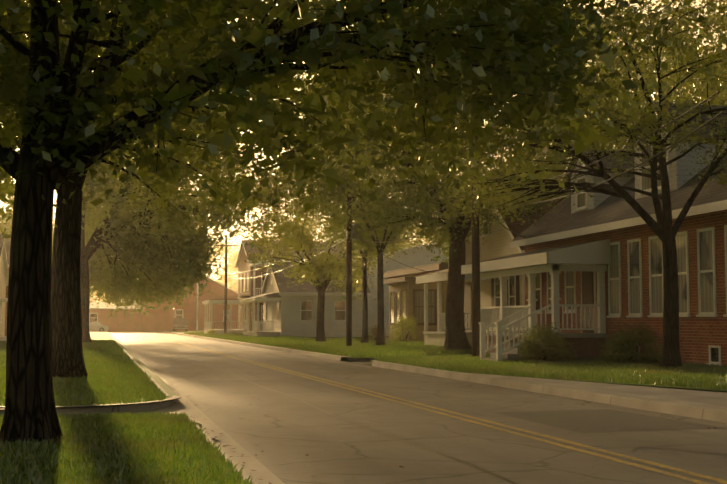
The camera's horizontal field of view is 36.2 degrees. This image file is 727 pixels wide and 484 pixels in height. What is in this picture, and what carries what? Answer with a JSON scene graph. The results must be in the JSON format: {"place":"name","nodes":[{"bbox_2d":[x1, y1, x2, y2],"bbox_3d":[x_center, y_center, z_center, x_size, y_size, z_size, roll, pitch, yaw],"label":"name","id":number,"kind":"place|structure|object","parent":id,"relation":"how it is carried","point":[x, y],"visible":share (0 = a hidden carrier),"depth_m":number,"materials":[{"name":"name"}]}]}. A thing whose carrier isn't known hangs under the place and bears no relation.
{"place":"outdoors","nodes":[
{"label":"outdoors","id":0,"kind":"place"},
{"bbox_2d":[0,410,252,483],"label":"grass","id":1,"kind":"structure","parent":0,"point":[114,459],"depth_m":10.10,"materials":[{"name":"green plant"}]},
{"bbox_2d":[89,276,237,331],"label":"red building","id":2,"kind":"structure","parent":0,"point":[121,325],"depth_m":161.01,"materials":[{"name":"brick"}]},
{"bbox_2d":[0,0,380,378],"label":"tree","id":3,"kind":"object","parent":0,"point":[63,337],"depth_m":25.04,"materials":[{"name":"green plant"}]},
{"bbox_2d":[0,330,726,424],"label":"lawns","id":4,"kind":"structure","parent":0,"point":[167,389],"depth_m":23.85,"materials":[{"name":"plant"}]},
{"bbox_2d":[0,234,10,335],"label":"house","id":5,"kind":"structure","parent":4,"relation":"on","point":[7,249],"depth_m":84.40,"materials":[{"name":"brick"}]},
{"bbox_2d":[0,339,134,364],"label":"verge grass blades","id":6,"kind":"object","parent":4,"relation":"on","point":[90,352],"depth_m":42.33,"materials":[{"name":"green plant"}]},
{"bbox_2d":[0,362,166,405],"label":"verge grass blades","id":7,"kind":"object","parent":4,"relation":"on","point":[128,391],"depth_m":20.88,"materials":[{"name":"green plant"}]},
{"bbox_2d":[52,184,223,317],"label":"tree","id":8,"kind":"object","parent":4,"relation":"on","point":[100,291],"depth_m":87.65,"materials":[{"name":"green plant"}]},
{"bbox_2d":[173,318,187,330],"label":"dark suv","id":9,"kind":"object","parent":4,"relation":"on","point":[181,324],"depth_m":144.94,"materials":[{"name":"brown paint"}]},
{"bbox_2d":[204,328,217,334],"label":"shrub","id":10,"kind":"object","parent":4,"relation":"on","point":[211,331],"depth_m":97.67,"materials":[{"name":"green plant"}]},
{"bbox_2d":[216,235,238,333],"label":"utility pole","id":11,"kind":"object","parent":4,"relation":"on","point":[225,311],"depth_m":99.49,"materials":[{"name":"brown wood"}]},
{"bbox_2d":[184,332,310,341],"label":"lawn grass blades","id":12,"kind":"object","parent":4,"relation":"on","point":[234,337],"depth_m":79.36,"materials":[{"name":"green plant"}]},
{"bbox_2d":[202,240,345,333],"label":"two storey house","id":13,"kind":"structure","parent":4,"relation":"on","point":[251,283],"depth_m":101.86,"materials":[{"name":"white wood"}]},
{"bbox_2d":[240,262,370,336],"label":"white house","id":14,"kind":"structure","parent":4,"relation":"on","point":[295,293],"depth_m":81.36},
{"bbox_2d":[244,337,471,357],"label":"lawn grass blades","id":15,"kind":"object","parent":4,"relation":"on","point":[329,344],"depth_m":47.79,"materials":[{"name":"green plant"}]},
{"bbox_2d":[237,144,416,341],"bbox_3d":[-2.092,0.076,61.177,9.799,11.347,10.788,1,-4,-13],"label":"tree","id":16,"kind":"object","parent":15,"relation":"on","point":[281,232],"depth_m":59.94,"materials":[{"name":"green plant"}]},
{"bbox_2d":[267,80,432,342],"bbox_3d":[0.030,-2.077,56.100,9.657,14.792,10.164,1,-4,-13],"label":"tree","id":17,"kind":"object","parent":15,"relation":"on","point":[334,229],"depth_m":55.07,"materials":[{"name":"green plant"}]},
{"bbox_2d":[372,328,388,343],"bbox_3d":[0.841,4.545,53.257,0.500,0.850,1.400,1,-4,-13],"label":"garden bench","id":18,"kind":"object","parent":4,"relation":"on","point":[373,333],"visible":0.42,"depth_m":53.72,"materials":[{"name":"brown metal"}]},
{"bbox_2d":[354,242,448,335],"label":"house","id":19,"kind":"structure","parent":4,"relation":"on","point":[423,255],"depth_m":86.69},
{"bbox_2d":[383,262,448,340],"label":"tan house","id":20,"kind":"structure","parent":4,"relation":"on","point":[411,290],"depth_m":57.42,"materials":[{"name":"paint"}]},
{"bbox_2d":[416,181,570,345],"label":"cream house","id":21,"kind":"structure","parent":4,"relation":"on","point":[493,244],"depth_m":45.36,"materials":[{"name":"beige wood"}]},
{"bbox_2d":[373,353,726,388],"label":"lawn grass blades","id":22,"kind":"object","parent":4,"relation":"on","point":[576,368],"depth_m":26.35,"materials":[{"name":"green plant"}]},
{"bbox_2d":[461,101,726,365],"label":"brick house","id":23,"kind":"structure","parent":4,"relation":"on","point":[711,253],"depth_m":31.98,"materials":[{"name":"red brick"}]},
{"bbox_2d":[218,0,721,278],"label":"wires","id":24,"kind":"object","parent":23,"relation":"attached to","point":[713,118],"visible":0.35,"depth_m":27.29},
{"bbox_2d":[0,0,726,483],"label":"sky","id":25,"kind":"structure","parent":0,"point":[232,241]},
{"bbox_2d":[110,332,726,483],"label":"road","id":26,"kind":"structure","parent":0,"point":[451,436],"depth_m":14.43,"materials":[{"name":"grey asphalt"}]},
{"bbox_2d":[89,322,108,331],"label":"car","id":27,"kind":"object","parent":26,"relation":"on","point":[91,324],"depth_m":150.73,"materials":[{"name":"grey paint"}]},
{"bbox_2d":[303,194,417,257],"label":"tree","id":28,"kind":"object","parent":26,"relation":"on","point":[353,248],"depth_m":121.44,"materials":[{"name":"green plant"}]},
{"bbox_2d":[0,331,726,483],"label":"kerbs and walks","id":29,"kind":"structure","parent":26,"relation":"on","point":[688,398],"depth_m":18.85,"materials":[{"name":"concrete"}]},
{"bbox_2d":[85,344,709,483],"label":"fallen leaves","id":30,"kind":"object","parent":26,"relation":"on","point":[259,444],"visible":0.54,"depth_m":13.91,"materials":[{"name":"brown plant"}]},
{"bbox_2d":[395,214,439,248],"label":"tree","id":31,"kind":"object","parent":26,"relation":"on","point":[420,238],"depth_m":135.83,"materials":[{"name":"green plant"}]},
{"bbox_2d":[128,344,723,432],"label":"road patches","id":32,"kind":"object","parent":26,"relation":"on","point":[580,421],"visible":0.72,"depth_m":16.86,"materials":[{"name":"grey asphalt"}]},
{"bbox_2d":[137,332,726,483],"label":"road markings","id":33,"kind":"object","parent":26,"relation":"on","point":[632,464],"visible":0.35,"depth_m":13.75,"materials":[{"name":"yellow paint"}]},
{"bbox_2d":[145,340,726,483],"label":"road crack seal","id":34,"kind":"object","parent":26,"relation":"on","point":[635,449],"visible":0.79,"depth_m":14.66,"materials":[{"name":"black asphalt"}]},
{"bbox_2d":[525,0,723,179],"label":"tree","id":35,"kind":"object","parent":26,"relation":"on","point":[669,15],"depth_m":65.14,"materials":[{"name":"green plant"}]},
{"bbox_2d":[527,23,726,178],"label":"tree","id":36,"kind":"object","parent":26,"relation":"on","point":[656,78],"depth_m":54.03,"materials":[{"name":"green plant"}]},
{"bbox_2d":[649,0,726,105],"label":"tree","id":37,"kind":"object","parent":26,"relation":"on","point":[701,86],"depth_m":46.07,"materials":[{"name":"green plant"}]},
{"bbox_2d":[691,0,726,100],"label":"tree","id":38,"kind":"object","parent":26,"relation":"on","point":[719,63],"depth_m":47.75,"materials":[{"name":"green plant"}]},
{"bbox_2d":[344,0,642,270],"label":"tree","id":39,"kind":"object","parent":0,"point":[447,242],"depth_m":54.37,"materials":[{"name":"green plant"}]},
{"bbox_2d":[340,354,726,408],"bbox_3d":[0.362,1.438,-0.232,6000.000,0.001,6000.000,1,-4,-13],"label":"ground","id":40,"kind":"structure","parent":0,"point":[344,359],"depth_m":26.20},
{"bbox_2d":[0,238,8,340],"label":"house","id":41,"kind":"structure","parent":40,"relation":"on","point":[3,265],"depth_m":73.34,"materials":[{"name":"beige"}]},
{"bbox_2d":[0,206,53,250],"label":"tree","id":42,"kind":"object","parent":40,"relation":"on","point":[10,227],"depth_m":112.42,"materials":[{"name":"green plant"}]},
{"bbox_2d":[0,180,54,236],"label":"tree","id":43,"kind":"object","parent":40,"relation":"on","point":[10,221],"depth_m":94.51,"materials":[{"name":"green plant"}]},
{"bbox_2d":[90,286,105,301],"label":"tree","id":44,"kind":"object","parent":40,"relation":"on","point":[97,298],"depth_m":239.05,"materials":[{"name":"green plant"}]},
{"bbox_2d":[53,29,264,342],"bbox_3d":[-12.255,-4.397,66.211,12.955,21.167,18.418,1,-4,-13],"label":"tree","id":45,"kind":"object","parent":40,"relation":"on","point":[117,238],"depth_m":62.74,"materials":[{"name":"green plant"}]},
{"bbox_2d":[207,242,238,292],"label":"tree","id":46,"kind":"object","parent":40,"relation":"on","point":[233,264],"depth_m":230.80,"materials":[{"name":"green plant"}]},
{"bbox_2d":[219,234,278,286],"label":"tree","id":47,"kind":"object","parent":40,"relation":"on","point":[232,262],"depth_m":251.34,"materials":[{"name":"green plant"}]},
{"bbox_2d":[269,219,352,251],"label":"tree","id":48,"kind":"object","parent":40,"relation":"on","point":[313,229],"depth_m":177.39,"materials":[{"name":"green plant"}]},
{"bbox_2d":[0,0,705,443],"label":"tree","id":49,"kind":"object","parent":40,"relation":"on","point":[137,33],"depth_m":11.44,"materials":[{"name":"green plant"}]},
{"bbox_2d":[339,165,371,345],"bbox_3d":[-0.668,0.495,51.248,2.200,9.200,0.400,1,-4,-13],"label":"utility pole","id":50,"kind":"object","parent":40,"relation":"on","point":[349,292],"visible":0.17,"depth_m":51.08,"materials":[{"name":"brown wood"}]},
{"bbox_2d":[271,69,460,344],"bbox_3d":[0.728,-3.007,50.830,10.137,15.915,9.780,1,-4,-13],"label":"tree","id":51,"kind":"object","parent":40,"relation":"on","point":[315,200],"depth_m":50.56,"materials":[{"name":"green plant"}]},
{"bbox_2d":[368,325,386,340],"bbox_3d":[0.595,5.014,60.000,1.570,1.168,1.369,1,-4,-13],"label":"tan shrub","id":52,"kind":"object","parent":40,"relation":"on","point":[375,327],"depth_m":59.97,"materials":[{"name":"plant"}]},
{"bbox_2d":[387,314,420,341],"bbox_3d":[1.984,4.495,55.845,1.807,1.843,1.998,1,-4,-13],"label":"tan shrub","id":53,"kind":"object","parent":40,"relation":"on","point":[405,326],"depth_m":55.60,"materials":[{"name":"green plant"}]},
{"bbox_2d":[293,0,624,355],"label":"tree","id":54,"kind":"object","parent":40,"relation":"on","point":[410,202],"depth_m":41.51,"materials":[{"name":"green plant"}]},
{"bbox_2d":[471,90,479,356],"bbox_3d":[3.650,-0.835,36.225,2.200,9.700,0.280,1,-4,-13],"label":"utility pole","id":55,"kind":"object","parent":40,"relation":"on","point":[476,299],"visible":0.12,"depth_m":35.97,"materials":[{"name":"brown wood"}]},
{"bbox_2d":[359,0,726,368],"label":"tree","id":56,"kind":"object","parent":40,"relation":"on","point":[690,53],"depth_m":26.55,"materials":[{"name":"green plant"}]},
{"bbox_2d":[516,322,579,361],"bbox_3d":[5.129,2.981,31.340,1.708,1.467,1.991,1,-4,-13],"label":"porch shrub","id":57,"kind":"object","parent":40,"relation":"on","point":[529,352],"depth_m":31.06,"materials":[{"name":"green plant"}]},
{"bbox_2d":[594,322,661,364],"bbox_3d":[7.144,2.803,29.170,1.805,1.430,2.121,1,-4,-13],"label":"bush","id":58,"kind":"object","parent":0,"point":[614,345],"depth_m":29.03,"materials":[{"name":"green plant"}]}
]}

